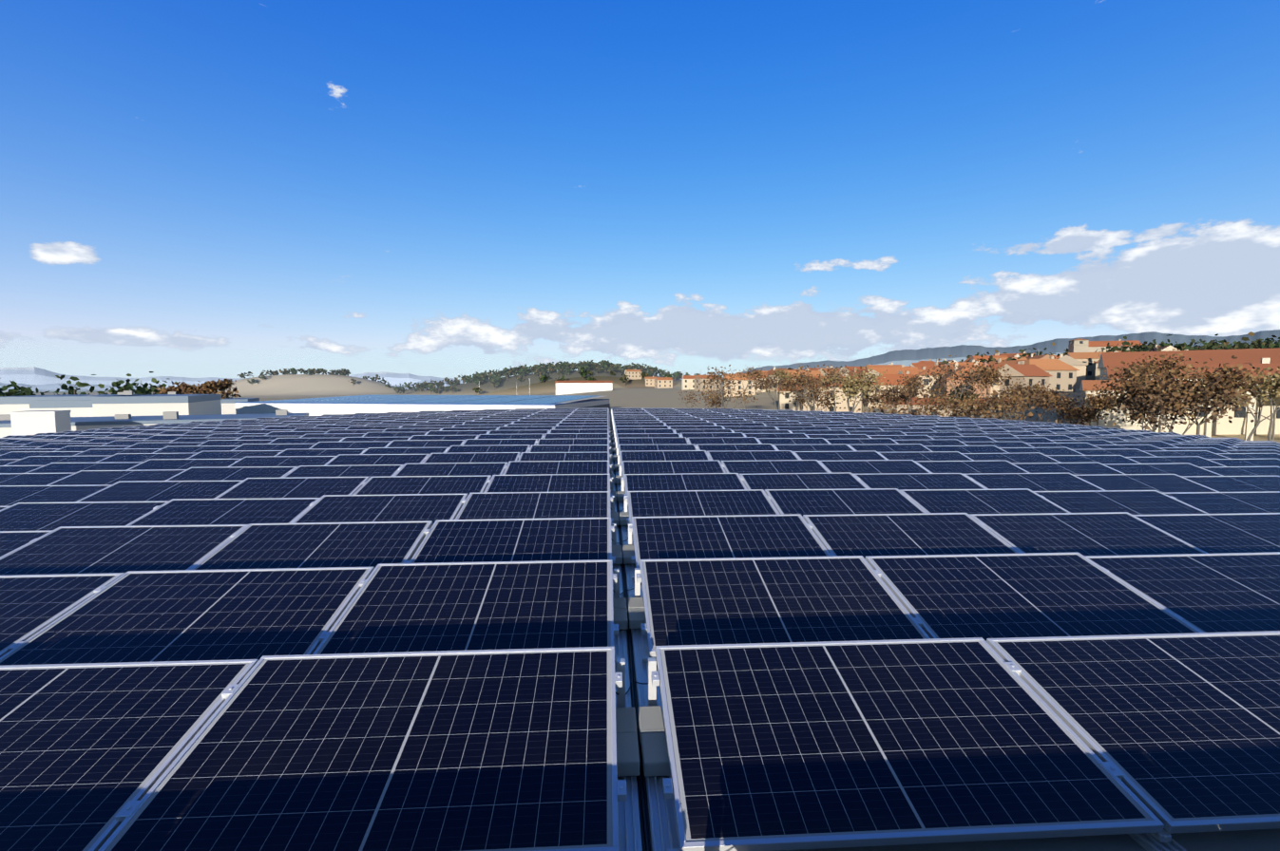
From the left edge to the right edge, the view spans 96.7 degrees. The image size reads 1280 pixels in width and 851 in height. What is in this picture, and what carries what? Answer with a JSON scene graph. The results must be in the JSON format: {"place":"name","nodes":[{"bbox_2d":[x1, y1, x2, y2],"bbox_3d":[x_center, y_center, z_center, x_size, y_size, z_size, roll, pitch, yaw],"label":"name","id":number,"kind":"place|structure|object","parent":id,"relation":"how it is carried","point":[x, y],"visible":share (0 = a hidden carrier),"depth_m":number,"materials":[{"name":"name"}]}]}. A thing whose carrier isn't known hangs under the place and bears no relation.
{"place":"outdoors","nodes":[
{"label":"outdoors","id":0,"kind":"place"},
{"bbox_2d":[0,371,177,396],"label":"trees","id":1,"kind":"object","parent":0,"point":[127,386],"visible":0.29,"depth_m":185.42,"materials":[{"name":"green plant"}]},
{"bbox_2d":[153,379,241,399],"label":"trees","id":2,"kind":"object","parent":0,"point":[213,387],"visible":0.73,"depth_m":185.21,"materials":[{"name":"plant"}]},
{"bbox_2d":[32,388,415,391],"bbox_3d":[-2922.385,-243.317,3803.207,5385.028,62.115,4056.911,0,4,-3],"label":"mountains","id":3,"kind":"structure","parent":0,"point":[77,391],"depth_m":3321.68,"materials":[{"name":"green plant"}]},
{"bbox_2d":[0,379,448,390],"bbox_3d":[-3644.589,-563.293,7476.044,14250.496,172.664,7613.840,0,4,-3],"label":"mountains","id":4,"kind":"structure","parent":0,"point":[49,387],"depth_m":6467.54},
{"bbox_2d":[0,367,460,386],"bbox_3d":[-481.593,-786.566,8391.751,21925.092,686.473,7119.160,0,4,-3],"label":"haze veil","id":5,"kind":"object","parent":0,"point":[152,377],"depth_m":8738.79,"materials":[{"name":"white"}]},
{"bbox_2d":[0,366,473,387],"bbox_3d":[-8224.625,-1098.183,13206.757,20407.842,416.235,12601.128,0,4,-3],"label":"snowy mountains","id":6,"kind":"structure","parent":0,"point":[172,378],"depth_m":11988.02,"materials":[{"name":"white snow"}]},
{"bbox_2d":[0,346,852,391],"bbox_3d":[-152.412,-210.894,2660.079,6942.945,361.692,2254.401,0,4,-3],"label":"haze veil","id":7,"kind":"object","parent":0,"point":[249,373],"depth_m":2967.99,"materials":[{"name":"white"}]},
{"bbox_2d":[0,333,1275,392],"bbox_3d":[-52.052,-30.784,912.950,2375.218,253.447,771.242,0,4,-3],"label":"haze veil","id":8,"kind":"object","parent":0,"point":[334,366],"depth_m":1049.21,"materials":[{"name":"white"}]},
{"bbox_2d":[0,0,1279,380],"label":"sky","id":9,"kind":"structure","parent":0,"point":[615,180],"materials":[{"name":"blue"}]},
{"bbox_2d":[2,369,1279,442],"bbox_3d":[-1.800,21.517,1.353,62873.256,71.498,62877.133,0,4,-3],"label":"terrain","id":10,"kind":"structure","parent":0,"point":[635,393],"depth_m":506.11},
{"bbox_2d":[0,381,612,438],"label":"industrial units","id":11,"kind":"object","parent":10,"relation":"on","point":[28,415],"visible":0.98,"depth_m":130.51,"materials":[{"name":"white paint"}]},
{"bbox_2d":[248,368,722,395],"bbox_3d":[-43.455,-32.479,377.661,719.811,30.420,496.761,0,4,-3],"label":"woods trunks","id":12,"kind":"object","parent":10,"relation":"on","point":[498,380],"depth_m":532.24,"materials":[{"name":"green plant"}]},
{"bbox_2d":[228,331,1279,393],"bbox_3d":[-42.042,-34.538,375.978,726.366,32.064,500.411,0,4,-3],"label":"trees","id":13,"kind":"object","parent":12,"relation":"on","point":[521,372],"visible":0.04,"depth_m":526.00,"materials":[{"name":"green plant"}]},
{"bbox_2d":[478,344,1122,395],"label":"poles and mast","id":14,"kind":"object","parent":10,"relation":"on","point":[682,379],"visible":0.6,"depth_m":298.22,"materials":[{"name":"silver metal"}]},
{"bbox_2d":[485,344,1188,420],"bbox_3d":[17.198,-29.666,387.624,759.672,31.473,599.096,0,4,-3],"label":"village houses","id":15,"kind":"structure","parent":10,"relation":"on","point":[1068,372],"depth_m":142.99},
{"bbox_2d":[687,362,1279,440],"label":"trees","id":16,"kind":"object","parent":10,"relation":"on","point":[1271,424],"visible":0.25,"depth_m":64.64,"materials":[{"name":"brown plant"}]},
{"bbox_2d":[678,346,1273,426],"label":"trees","id":17,"kind":"object","parent":16,"relation":"attached to","point":[1077,412],"visible":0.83,"depth_m":56.67,"materials":[{"name":"brown plant"}]},
{"bbox_2d":[745,355,1262,432],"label":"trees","id":18,"kind":"object","parent":16,"relation":"attached to","point":[890,394],"visible":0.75,"depth_m":47.58,"materials":[{"name":"brown plant"}]},
{"bbox_2d":[768,362,1279,411],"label":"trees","id":19,"kind":"object","parent":16,"relation":"attached to","point":[861,385],"visible":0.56,"depth_m":65.91,"materials":[{"name":"brown plant"}]},
{"bbox_2d":[1068,338,1143,352],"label":"building","id":20,"kind":"structure","parent":10,"relation":"on","point":[1079,345],"depth_m":234.10,"materials":[{"name":"paint"}]},
{"bbox_2d":[1079,348,1279,440],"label":"cream building","id":21,"kind":"structure","parent":10,"relation":"on","point":[1262,359],"depth_m":75.70,"materials":[{"name":"ceramic"}]},
{"bbox_3d":[-0.683,5.291,14.646,76.000,9.560,36.675,0,4,-3],"label":"building body","id":22,"kind":"object","parent":10,"relation":"on","visible":0},
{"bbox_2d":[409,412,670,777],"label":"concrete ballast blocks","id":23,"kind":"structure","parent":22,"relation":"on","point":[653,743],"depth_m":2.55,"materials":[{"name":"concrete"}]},
{"bbox_2d":[0,407,1279,850],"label":"solar panel frames","id":24,"kind":"object","parent":22,"relation":"on","point":[669,833],"visible":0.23,"depth_m":2.89,"materials":[{"name":"metal"}]},
{"bbox_2d":[416,420,1279,850],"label":"roof","id":25,"kind":"structure","parent":22,"relation":"on","point":[1252,840],"depth_m":2.00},
{"bbox_2d":[609,420,650,850],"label":"dc cables","id":26,"kind":"object","parent":25,"relation":"on","point":[643,810],"visible":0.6,"depth_m":2.64,"materials":[{"name":"black rubber"}]},
{"bbox_2d":[0,407,1279,850],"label":"solar panels","id":27,"kind":"object","parent":25,"relation":"on","point":[500,752],"visible":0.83,"depth_m":3.42,"materials":[{"name":"blue glass"}]},
{"bbox_2d":[679,329,1279,380],"bbox_3d":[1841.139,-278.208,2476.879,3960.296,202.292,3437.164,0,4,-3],"label":"ridge","id":28,"kind":"structure","parent":0,"point":[1061,345],"depth_m":2321.32,"materials":[{"name":"green plant"}]}
]}

